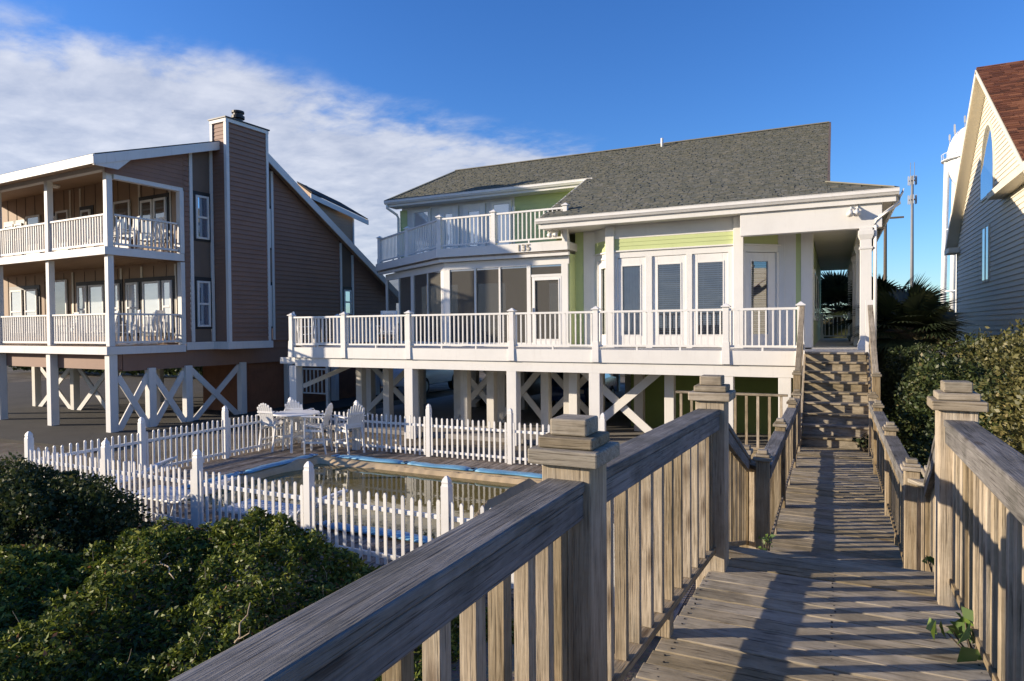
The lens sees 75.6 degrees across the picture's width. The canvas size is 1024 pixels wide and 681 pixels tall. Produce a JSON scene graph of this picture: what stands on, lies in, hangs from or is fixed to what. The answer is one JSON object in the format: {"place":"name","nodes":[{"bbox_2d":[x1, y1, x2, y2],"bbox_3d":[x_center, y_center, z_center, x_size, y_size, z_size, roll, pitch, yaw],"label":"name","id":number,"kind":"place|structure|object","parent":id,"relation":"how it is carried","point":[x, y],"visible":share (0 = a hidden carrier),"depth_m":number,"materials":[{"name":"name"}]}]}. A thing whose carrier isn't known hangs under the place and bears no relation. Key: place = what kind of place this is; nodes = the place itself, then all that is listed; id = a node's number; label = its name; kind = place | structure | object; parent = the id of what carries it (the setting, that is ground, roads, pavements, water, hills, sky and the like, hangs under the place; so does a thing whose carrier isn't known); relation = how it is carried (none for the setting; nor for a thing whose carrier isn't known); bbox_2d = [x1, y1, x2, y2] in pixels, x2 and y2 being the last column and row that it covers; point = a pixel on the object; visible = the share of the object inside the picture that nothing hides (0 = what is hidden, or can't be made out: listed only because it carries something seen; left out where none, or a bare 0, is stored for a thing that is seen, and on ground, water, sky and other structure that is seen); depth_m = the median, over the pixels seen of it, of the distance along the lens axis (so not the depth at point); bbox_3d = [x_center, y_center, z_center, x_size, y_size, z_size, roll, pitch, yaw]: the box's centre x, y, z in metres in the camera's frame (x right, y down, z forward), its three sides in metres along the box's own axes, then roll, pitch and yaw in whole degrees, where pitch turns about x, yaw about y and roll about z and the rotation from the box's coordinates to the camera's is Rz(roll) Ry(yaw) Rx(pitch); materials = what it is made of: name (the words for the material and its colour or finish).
{"place":"outdoors","nodes":[
{"label":"outdoors","id":0,"kind":"place"},
{"bbox_2d":[0,375,453,452],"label":"driveway","id":1,"kind":"structure","parent":0,"point":[87,423],"depth_m":23.48,"materials":[{"name":"soil"}]},
{"bbox_2d":[380,368,453,394],"bbox_3d":[-4.168,1.514,31.200,1.875,1.781,4.855,0,1,21],"label":"parked car","id":2,"kind":"object","parent":1,"relation":"on","point":[434,376],"visible":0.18,"depth_m":30.28,"materials":[{"name":"white paint"}]},
{"bbox_2d":[187,464,516,538],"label":"pool water","id":3,"kind":"structure","parent":0,"point":[467,493],"depth_m":12.60,"materials":[{"name":"green liquid"}]},
{"bbox_2d":[59,442,695,637],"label":"pool deck","id":4,"kind":"structure","parent":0,"point":[242,461],"depth_m":14.23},
{"bbox_2d":[87,456,177,490],"bbox_3d":[-7.210,2.500,12.030,1.910,0.647,0.664,-1,1,-3],"label":"lounge chair","id":5,"kind":"object","parent":4,"relation":"on","point":[163,462],"visible":0.21,"depth_m":12.05,"materials":[{"name":"white plastic"}]},
{"bbox_2d":[36,397,293,476],"bbox_3d":[-7.100,2.167,14.481,0.105,1.260,6.182,0,1,26],"label":"picket fence","id":6,"kind":"object","parent":4,"relation":"on","point":[142,441],"visible":0.65,"depth_m":14.29,"materials":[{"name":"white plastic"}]},
{"bbox_2d":[127,477,236,520],"bbox_3d":[-5.399,2.511,10.723,1.910,0.647,0.664,0,1,26],"label":"lounge chair","id":7,"kind":"object","parent":4,"relation":"on","point":[182,492],"visible":0.37,"depth_m":10.69,"materials":[{"name":"white plastic"}]},
{"bbox_2d":[177,471,242,488],"bbox_3d":[-5.966,2.740,12.734,0.316,0.075,1.914,0,1,26],"label":"water tube","id":8,"kind":"object","parent":4,"relation":"on","point":[234,474],"visible":0.37,"depth_m":13.04,"materials":[{"name":"blue plastic"}]},
{"bbox_2d":[257,403,288,451],"bbox_3d":[-5.935,2.115,16.379,0.598,1.208,0.638,0,1,23],"label":"bar chair","id":9,"kind":"object","parent":4,"relation":"on","point":[265,412],"visible":0.96,"depth_m":16.19,"materials":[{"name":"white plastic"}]},
{"bbox_2d":[216,489,347,517],"bbox_3d":[-3.408,2.513,9.787,1.910,0.647,0.664,0,1,23],"label":"lounge chair","id":10,"kind":"object","parent":4,"relation":"on","point":[291,515],"visible":0.29,"depth_m":9.85,"materials":[{"name":"white plastic"}]},
{"bbox_2d":[273,410,319,452],"bbox_3d":[-5.311,2.246,16.300,1.113,0.941,1.113,0,1,26],"label":"bar table","id":11,"kind":"object","parent":4,"relation":"on","point":[292,414],"visible":0.98,"depth_m":16.27,"materials":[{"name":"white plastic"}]},
{"bbox_2d":[285,400,313,446],"bbox_3d":[-5.521,2.098,17.053,0.598,1.208,0.638,0,1,5],"label":"bar chair","id":12,"kind":"object","parent":4,"relation":"on","point":[294,407],"visible":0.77,"depth_m":16.79,"materials":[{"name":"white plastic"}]},
{"bbox_2d":[301,403,332,453],"bbox_3d":[-4.688,2.113,15.990,0.638,1.208,0.598,0,1,5],"label":"bar chair","id":13,"kind":"object","parent":4,"relation":"on","point":[326,417],"visible":0.98,"depth_m":15.86,"materials":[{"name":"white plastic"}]},
{"bbox_2d":[24,431,614,606],"bbox_3d":[-3.692,2.243,9.328,10.905,1.260,0.105,0,1,26],"label":"picket fence","id":14,"kind":"object","parent":4,"relation":"on","point":[307,498],"visible":0.65,"depth_m":9.04,"materials":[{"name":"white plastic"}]},
{"bbox_2d":[332,404,365,454],"bbox_3d":[-3.898,2.107,15.928,0.638,1.208,0.598,1,2,45],"label":"bar chair","id":15,"kind":"object","parent":4,"relation":"on","point":[355,414],"visible":0.99,"depth_m":15.83,"materials":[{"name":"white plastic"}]},
{"bbox_2d":[182,455,541,525],"bbox_3d":[-2.741,3.014,12.311,6.160,0.967,4.260,0,1,26],"label":"pool coping","id":16,"kind":"object","parent":4,"relation":"on","point":[522,485],"visible":0.12,"depth_m":13.82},
{"bbox_2d":[239,454,317,473],"bbox_3d":[-5.092,2.695,14.505,0.311,0.077,2.160,0,1,26],"label":"water tube","id":17,"kind":"object","parent":16,"relation":"on","point":[267,466],"visible":0.98,"depth_m":14.30,"materials":[{"name":"blue plastic"}]},
{"bbox_2d":[331,454,409,463],"bbox_3d":[-3.210,2.672,14.888,2.061,0.077,0.311,0,1,26],"label":"water tube","id":18,"kind":"object","parent":16,"relation":"on","point":[373,459],"visible":0.97,"depth_m":14.78,"materials":[{"name":"blue plastic"}]},
{"bbox_2d":[406,461,477,470],"bbox_3d":[-1.567,2.675,14.092,1.811,0.077,0.302,0,1,26],"label":"water tube","id":19,"kind":"object","parent":16,"relation":"on","point":[444,466],"visible":1,"depth_m":13.96,"materials":[{"name":"blue plastic"}]},
{"bbox_2d":[470,467,541,478],"bbox_3d":[0.005,2.678,13.324,1.911,0.076,0.304,0,1,26],"label":"water tube","id":20,"kind":"object","parent":16,"relation":"on","point":[515,473],"visible":0.79,"depth_m":13.29,"materials":[{"name":"blue plastic"}]},
{"bbox_2d":[317,520,432,543],"bbox_3d":[-1.940,2.770,9.559,2.112,0.076,0.318,0,1,26],"label":"water tube","id":21,"kind":"object","parent":4,"relation":"on","point":[381,532],"visible":0.39,"depth_m":9.51,"materials":[{"name":"blue plastic"}]},
{"bbox_2d":[293,400,605,464],"bbox_3d":[-1.894,2.106,15.381,8.472,1.260,0.105,0,1,26],"label":"picket fence","id":22,"kind":"object","parent":4,"relation":"on","point":[510,431],"visible":0.73,"depth_m":15.22,"materials":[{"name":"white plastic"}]},
{"bbox_2d":[0,342,955,680],"bbox_3d":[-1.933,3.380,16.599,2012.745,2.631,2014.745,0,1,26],"label":"sandy ground","id":23,"kind":"structure","parent":0,"point":[14,376],"depth_m":16.93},
{"bbox_2d":[0,451,155,563],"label":"dune bush","id":24,"kind":"object","parent":23,"relation":"on","point":[91,510],"visible":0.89,"depth_m":8.21,"materials":[{"name":"green plant"}]},
{"bbox_2d":[0,110,385,432],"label":"brown house","id":25,"kind":"structure","parent":23,"relation":"on","point":[258,244],"depth_m":22.77,"materials":[{"name":"wood"}]},
{"bbox_2d":[4,221,15,256],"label":"window","id":26,"kind":"structure","parent":25,"relation":"in","point":[10,224],"depth_m":26.98,"materials":[{"name":"white glass"}]},
{"bbox_2d":[9,286,24,335],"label":"window","id":27,"kind":"structure","parent":25,"relation":"in","point":[16,294],"depth_m":26.80,"materials":[{"name":"white glass"}]},
{"bbox_2d":[13,219,25,255],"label":"window","id":28,"kind":"structure","parent":25,"relation":"in","point":[18,222],"depth_m":26.61,"materials":[{"name":"white glass"}]},
{"bbox_2d":[24,285,40,335],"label":"window","id":29,"kind":"structure","parent":25,"relation":"in","point":[31,293],"depth_m":26.25,"materials":[{"name":"white glass"}]},
{"bbox_2d":[25,214,40,254],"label":"door","id":30,"kind":"structure","parent":25,"relation":"in","point":[34,219],"depth_m":26.12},
{"bbox_2d":[55,279,67,340],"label":"door","id":31,"kind":"structure","parent":25,"relation":"in","point":[61,300],"depth_m":25.27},
{"bbox_2d":[55,210,68,250],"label":"door","id":32,"kind":"structure","parent":25,"relation":"in","point":[64,214],"depth_m":25.13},
{"bbox_2d":[76,282,88,335],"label":"window","id":33,"kind":"structure","parent":25,"relation":"in","point":[81,287],"depth_m":24.60,"materials":[{"name":"black glass"}]},
{"bbox_2d":[79,205,93,248],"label":"window","id":34,"kind":"structure","parent":25,"relation":"in","point":[86,210],"depth_m":24.35,"materials":[{"name":"black glass"}]},
{"bbox_2d":[87,280,104,335],"bbox_3d":[-15.215,-1.171,24.176,1.215,2.018,0.083,0,1,28],"label":"window","id":35,"kind":"structure","parent":25,"relation":"in","point":[96,289],"depth_m":24.16,"materials":[{"name":"black glass"}]},
{"bbox_2d":[114,279,122,335],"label":"window","id":36,"kind":"structure","parent":25,"relation":"in","point":[118,284],"depth_m":23.50,"materials":[{"name":"glass"}]},
{"bbox_2d":[112,200,130,247],"bbox_3d":[-13.791,-3.914,23.328,0.971,2.029,0.065,0,1,28],"label":"door","id":37,"kind":"structure","parent":25,"relation":"in","point":[119,207],"depth_m":23.28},
{"bbox_2d":[113,216,142,248],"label":"rocking chair","id":38,"kind":"object","parent":25,"relation":"on","point":[123,238],"visible":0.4,"depth_m":20.93,"materials":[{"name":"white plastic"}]},
{"bbox_2d":[115,310,140,345],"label":"rocking chair","id":39,"kind":"object","parent":25,"relation":"on","point":[138,311],"visible":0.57,"depth_m":20.84,"materials":[{"name":"white plastic"}]},
{"bbox_2d":[124,278,141,335],"bbox_3d":[-13.309,-1.166,23.143,0.959,2.018,0.082,0,1,28],"label":"window","id":40,"kind":"structure","parent":25,"relation":"in","point":[132,286],"depth_m":23.12,"materials":[{"name":"black glass"}]},
{"bbox_2d":[139,195,154,244],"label":"window","id":41,"kind":"structure","parent":25,"relation":"in","point":[146,202],"depth_m":22.66,"materials":[{"name":"glass"}]},
{"bbox_2d":[137,310,163,344],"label":"rocking chair","id":42,"kind":"object","parent":25,"relation":"on","point":[159,311],"visible":0.52,"depth_m":21.75,"materials":[{"name":"white plastic"}]},
{"bbox_2d":[137,218,167,251],"bbox_3d":[-11.891,-3.416,21.695,0.879,1.129,0.650,0,1,4],"label":"rocking chair","id":43,"kind":"object","parent":25,"relation":"on","point":[156,235],"visible":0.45,"depth_m":21.62,"materials":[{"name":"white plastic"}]},
{"bbox_2d":[141,277,163,335],"bbox_3d":[-12.353,-1.163,22.624,1.238,2.018,0.084,0,1,28],"label":"window","id":44,"kind":"structure","parent":25,"relation":"in","point":[151,287],"depth_m":22.64,"materials":[{"name":"glass"}]},
{"bbox_2d":[153,192,169,243],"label":"window","id":45,"kind":"structure","parent":25,"relation":"in","point":[161,204],"depth_m":22.21,"materials":[{"name":"glass"}]},
{"bbox_2d":[160,276,175,335],"bbox_3d":[-11.603,-1.161,22.218,0.780,2.018,0.082,0,1,28],"label":"window","id":46,"kind":"structure","parent":25,"relation":"in","point":[168,282],"depth_m":22.17,"materials":[{"name":"glass"}]},
{"bbox_2d":[193,190,210,242],"bbox_3d":[-10.478,-4.190,22.337,0.068,1.673,0.647,0,1,28],"label":"window","id":47,"kind":"structure","parent":25,"relation":"in","point":[201,200],"depth_m":22.31,"materials":[{"name":"glass"}]},
{"bbox_2d":[194,277,211,328],"bbox_3d":[-10.454,-1.269,22.396,0.068,1.762,0.647,0,1,28],"label":"window","id":48,"kind":"structure","parent":25,"relation":"in","point":[202,285],"depth_m":22.38,"materials":[{"name":"glass"}]},
{"bbox_2d":[269,205,271,249],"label":"window","id":49,"kind":"structure","parent":25,"relation":"in","point":[269,205],"depth_m":24.84,"materials":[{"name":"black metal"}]},
{"bbox_2d":[271,282,272,328],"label":"window","id":50,"kind":"structure","parent":25,"relation":"in","point":[271,282],"depth_m":24.89,"materials":[{"name":"white metal"}]},
{"bbox_2d":[342,286,351,315],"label":"window","id":51,"kind":"structure","parent":25,"relation":"in","point":[347,291],"depth_m":28.55,"materials":[{"name":"glass"}]},
{"bbox_2d":[8,366,382,376],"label":"dark undergrowth","id":52,"kind":"object","parent":23,"relation":"on","point":[174,371],"visible":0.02,"depth_m":43.02,"materials":[{"name":"green plant"}]},
{"bbox_2d":[12,517,414,679],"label":"dead stems","id":53,"kind":"object","parent":23,"relation":"on","point":[207,587],"visible":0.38,"depth_m":5.64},
{"bbox_2d":[0,506,513,680],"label":"dune shrub thicket","id":54,"kind":"object","parent":23,"relation":"on","point":[55,609],"visible":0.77,"depth_m":5.89,"materials":[{"name":"green plant"}]},
{"bbox_2d":[234,602,250,643],"bbox_3d":[-1.981,2.086,4.845,0.115,0.238,0.201,-1,1,-20],"label":"dry twig","id":55,"kind":"object","parent":54,"relation":"on","point":[238,638],"visible":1,"depth_m":4.82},
{"bbox_2d":[302,367,330,407],"bbox_3d":[-8.504,1.848,25.881,3.446,1.800,0.120,0,1,26],"label":"stair railing","id":56,"kind":"object","parent":23,"relation":"on","point":[327,388],"visible":0.38,"depth_m":25.27,"materials":[{"name":"paint"}]},
{"bbox_2d":[675,390,787,458],"bbox_3d":[4.159,1.942,12.568,2.080,1.940,0.650,0,1,26],"label":"landing rail","id":57,"kind":"object","parent":23,"relation":"on","point":[757,446],"visible":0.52,"depth_m":12.18,"materials":[{"name":"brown wood"}]},
{"bbox_2d":[821,270,847,337],"bbox_3d":[15.053,-0.546,30.953,4.591,5.818,4.492,0,1,26],"label":"palm tree","id":58,"kind":"object","parent":23,"relation":"on","point":[833,289],"visible":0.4,"depth_m":30.21,"materials":[{"name":"green plant"}]},
{"bbox_2d":[792,305,881,449],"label":"house staircase","id":59,"kind":"structure","parent":23,"relation":"on","point":[843,374],"depth_m":12.80,"materials":[{"name":"brown wood"}]},
{"bbox_2d":[826,275,935,402],"bbox_3d":[12.485,0.087,22.210,3.880,4.951,3.624,0,1,26],"label":"palm tree","id":60,"kind":"object","parent":23,"relation":"on","point":[884,285],"visible":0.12,"depth_m":21.74,"materials":[{"name":"green plant"}]},
{"bbox_2d":[883,216,903,280],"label":"utility pole","id":61,"kind":"object","parent":23,"relation":"on","point":[885,257],"visible":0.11,"depth_m":45.16,"materials":[{"name":"wood"}]},
{"bbox_2d":[881,342,939,443],"bbox_3d":[9.711,1.320,15.769,2.031,2.598,4.961,0,1,26],"label":"hedge bush","id":62,"kind":"object","parent":23,"relation":"on","point":[887,393],"visible":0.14,"depth_m":15.44,"materials":[{"name":"green plant"}]},
{"bbox_2d":[908,162,916,285],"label":"cell tower","id":63,"kind":"structure","parent":23,"relation":"on","point":[911,180],"depth_m":128.24,"materials":[{"name":"metal"}]},
{"bbox_2d":[847,273,978,388],"bbox_3d":[10.646,0.414,17.712,3.534,4.514,3.440,0,1,26],"label":"palm tree","id":64,"kind":"object","parent":23,"relation":"on","point":[915,309],"visible":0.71,"depth_m":17.18,"materials":[{"name":"green plant"}]},
{"bbox_2d":[913,305,955,353],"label":"tree","id":65,"kind":"object","parent":23,"relation":"on","point":[938,337],"visible":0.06,"depth_m":49.88,"materials":[{"name":"green plant"}]},
{"bbox_2d":[893,351,1001,478],"bbox_3d":[7.399,1.444,11.131,1.652,2.578,4.553,0,1,26],"label":"hedge bush","id":66,"kind":"object","parent":23,"relation":"on","point":[912,399],"visible":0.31,"depth_m":10.59,"materials":[{"name":"green plant"}]},
{"bbox_2d":[940,116,965,341],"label":"water tower","id":67,"kind":"structure","parent":23,"relation":"on","point":[951,161],"depth_m":108.84,"materials":[{"name":"paint"}]},
{"bbox_2d":[908,366,1023,477],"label":"dark bush","id":68,"kind":"object","parent":23,"relation":"on","point":[930,435],"visible":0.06,"depth_m":8.14,"materials":[{"name":"green plant"}]},
{"bbox_2d":[929,330,1022,381],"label":"hedge bush","id":69,"kind":"object","parent":23,"relation":"on","point":[949,350],"visible":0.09,"depth_m":15.50,"materials":[{"name":"green plant"}]},
{"bbox_2d":[944,60,1023,351],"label":"beige house","id":70,"kind":"structure","parent":23,"relation":"on","point":[985,239],"depth_m":20.76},
{"bbox_2d":[982,226,985,282],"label":"window","id":71,"kind":"structure","parent":70,"relation":"in","point":[984,228],"depth_m":21.78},
{"bbox_2d":[980,121,994,202],"bbox_3d":[15.441,-5.868,21.419,0.066,2.452,2.005,0,1,26],"label":"window","id":72,"kind":"structure","parent":70,"relation":"in","point":[987,177],"depth_m":21.29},
{"bbox_2d":[986,224,989,281],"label":"window","id":73,"kind":"structure","parent":70,"relation":"in","point":[987,226],"depth_m":21.27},
{"bbox_2d":[953,318,1023,397],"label":"hedge bush","id":74,"kind":"object","parent":23,"relation":"on","point":[981,346],"visible":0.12,"depth_m":10.69,"materials":[{"name":"green plant"}]},
{"bbox_2d":[973,324,1023,454],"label":"sunlit bush","id":75,"kind":"object","parent":23,"relation":"on","point":[1018,423],"visible":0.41,"depth_m":7.14,"materials":[{"name":"green plant"}]},
{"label":"boardwalk footing","id":76,"kind":"structure","parent":23,"relation":"on","visible":0},
{"bbox_2d":[632,546,991,680],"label":"boardwalk","id":77,"kind":"structure","parent":76,"relation":"on","point":[757,615],"depth_m":3.38,"materials":[{"name":"wood"}]},
{"bbox_2d":[169,375,735,680],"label":"wooden railing","id":78,"kind":"object","parent":77,"relation":"on","point":[560,541],"visible":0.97,"depth_m":2.18,"materials":[{"name":"brown wood"}]},
{"bbox_2d":[729,423,755,548],"bbox_3d":[1.863,1.471,5.422,0.318,1.909,2.338,0,1,26],"label":"stair guard rail","id":79,"kind":"object","parent":77,"relation":"attached to","point":[742,499],"visible":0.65,"depth_m":5.77,"materials":[{"name":"brown wood"}]},
{"bbox_2d":[657,567,987,680],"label":"deck screws","id":80,"kind":"object","parent":77,"relation":"attached to","point":[830,632],"visible":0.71,"depth_m":3.43,"materials":[{"name":"black metal"}]},
{"bbox_2d":[908,436,934,571],"bbox_3d":[3.038,1.477,4.710,0.258,1.905,2.094,0,1,27],"label":"stair guard rail","id":81,"kind":"object","parent":77,"relation":"attached to","point":[925,513],"visible":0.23,"depth_m":5.37,"materials":[{"name":"brown wood"}]},
{"bbox_2d":[926,606,981,661],"bbox_3d":[2.126,1.374,3.088,0.327,0.260,0.321,0,1,26],"label":"plant","id":82,"kind":"object","parent":77,"relation":"on","point":[960,629],"visible":0.49,"depth_m":3.06,"materials":[{"name":"green plant"}]},
{"bbox_2d":[927,380,1023,680],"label":"wooden railing","id":83,"kind":"object","parent":77,"relation":"on","point":[979,530],"visible":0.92,"depth_m":2.92,"materials":[{"name":"brown wood"}]},
{"bbox_2d":[770,446,902,567],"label":"boardwalk","id":84,"kind":"structure","parent":76,"relation":"on","point":[834,509],"depth_m":7.90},
{"bbox_2d":[753,389,801,550],"bbox_3d":[3.698,1.615,8.936,0.166,1.348,6.435,0,1,26],"label":"wooden railing","id":85,"kind":"object","parent":84,"relation":"on","point":[775,458],"visible":0.94,"depth_m":7.28,"materials":[{"name":"brown wood"}]},
{"bbox_2d":[852,432,868,451],"bbox_3d":[6.244,1.813,11.662,0.471,0.349,0.409,-1,1,-16],"label":"plant","id":86,"kind":"object","parent":84,"relation":"on","point":[863,447],"visible":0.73,"depth_m":11.61,"materials":[{"name":"green plant"}]},
{"bbox_2d":[867,392,923,569],"bbox_3d":[4.783,1.616,8.446,0.166,1.348,6.365,0,1,26],"label":"wooden railing","id":87,"kind":"object","parent":84,"relation":"on","point":[895,466],"visible":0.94,"depth_m":6.84,"materials":[{"name":"brown wood"}]},
{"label":"wooden steps","id":88,"kind":"object","parent":84,"relation":"on","visible":0},
{"bbox_2d":[758,534,775,550],"bbox_3d":[1.829,1.531,4.769,0.096,0.259,0.118,-1,1,-39],"label":"plant","id":89,"kind":"object","parent":88,"relation":"on","point":[764,540],"visible":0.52,"depth_m":4.77,"materials":[{"name":"green plant"}]},
{"bbox_2d":[922,556,933,571],"bbox_3d":[2.729,1.560,4.184,0.210,0.369,0.224,0,1,26],"label":"plant","id":90,"kind":"object","parent":88,"relation":"on","point":[930,559],"visible":0.13,"depth_m":4.22,"materials":[{"name":"green plant"}]},
{"bbox_2d":[0,0,1023,318],"label":"sky","id":91,"kind":"structure","parent":0,"point":[364,104],"materials":[{"name":"blue"}]},
{"bbox_2d":[308,384,771,461],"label":"carport floor","id":92,"kind":"structure","parent":0,"point":[619,428],"depth_m":20.78,"materials":[{"name":"concrete"}]},
{"bbox_2d":[471,372,540,405],"bbox_3d":[0.205,1.740,26.184,1.786,1.460,4.495,0,1,28],"label":"parked car","id":93,"kind":"object","parent":92,"relation":"on","point":[534,388],"visible":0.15,"depth_m":25.38,"materials":[{"name":"grey paint"}]},
{"bbox_2d":[540,372,616,407],"bbox_3d":[2.654,1.737,25.325,1.786,1.460,4.495,0,1,23],"label":"parked car","id":94,"kind":"object","parent":92,"relation":"on","point":[610,384],"visible":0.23,"depth_m":23.55,"materials":[{"name":"blue paint"}]},
{"bbox_2d":[280,121,903,445],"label":"green house","id":95,"kind":"structure","parent":92,"relation":"on","point":[658,275],"depth_m":18.64,"materials":[{"name":"paint"}]},
{"bbox_2d":[292,312,316,346],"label":"rocking chair","id":96,"kind":"object","parent":95,"relation":"on","point":[306,334],"visible":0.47,"depth_m":21.15,"materials":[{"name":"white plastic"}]},
{"bbox_2d":[375,311,398,346],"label":"rocking chair","id":97,"kind":"object","parent":95,"relation":"on","point":[391,319],"visible":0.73,"depth_m":20.73,"materials":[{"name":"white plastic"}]},
{"bbox_2d":[412,208,430,254],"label":"window","id":98,"kind":"structure","parent":95,"relation":"in","point":[419,216],"depth_m":25.56,"materials":[{"name":"glass"}]},
{"bbox_2d":[439,205,458,248],"bbox_3d":[-2.389,-4.012,25.029,0.818,2.150,0.062,0,1,26],"label":"door","id":99,"kind":"structure","parent":95,"relation":"in","point":[448,211],"depth_m":24.98,"materials":[{"name":"glass"}]},
{"bbox_2d":[463,203,485,246],"bbox_3d":[-1.405,-4.010,24.550,0.938,2.150,0.062,0,1,26],"label":"door","id":100,"kind":"structure","parent":95,"relation":"in","point":[477,208],"depth_m":24.54,"materials":[{"name":"white plastic"}]},
{"bbox_2d":[491,200,511,244],"bbox_3d":[-0.392,-4.009,24.057,0.843,2.150,0.062,0,1,26],"label":"window","id":101,"kind":"structure","parent":95,"relation":"in","point":[506,205],"depth_m":24.01,"materials":[{"name":"glass"}]},
{"bbox_2d":[532,276,561,343],"bbox_3d":[1.006,-0.847,19.126,0.921,2.005,0.100,0,1,26],"label":"screen door","id":102,"kind":"structure","parent":95,"relation":"in","point":[546,291],"depth_m":19.15,"materials":[{"name":"white plastic"}]},
{"bbox_2d":[599,260,605,344],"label":"door","id":103,"kind":"structure","parent":95,"relation":"in","point":[602,263],"depth_m":18.70,"materials":[{"name":"white plastic"}]},
{"bbox_2d":[618,257,645,344],"bbox_3d":[3.269,-1.038,17.926,0.776,2.398,0.116,0,1,26],"label":"door","id":104,"kind":"structure","parent":95,"relation":"in","point":[634,274],"depth_m":17.94,"materials":[{"name":"white plastic"}]},
{"bbox_2d":[652,255,685,344],"bbox_3d":[4.175,-1.037,17.479,0.896,2.398,0.106,0,1,26],"label":"door","id":105,"kind":"structure","parent":95,"relation":"in","point":[680,260],"depth_m":17.49,"materials":[{"name":"white plastic"}]},
{"bbox_2d":[692,253,727,344],"bbox_3d":[5.119,-1.035,17.019,0.896,2.398,0.106,0,1,26],"label":"door","id":106,"kind":"structure","parent":95,"relation":"in","point":[714,257],"depth_m":17.05,"materials":[{"name":"white plastic"}]},
{"bbox_2d":[746,252,775,344],"bbox_3d":[6.335,-1.043,16.882,0.896,2.398,0.106,-1,1,-15],"label":"door","id":107,"kind":"structure","parent":95,"relation":"in","point":[751,257],"depth_m":16.90,"materials":[{"name":"white plastic"}]},
{"bbox_2d":[813,269,815,320],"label":"window","id":108,"kind":"structure","parent":95,"relation":"in","point":[813,269],"depth_m":18.17,"materials":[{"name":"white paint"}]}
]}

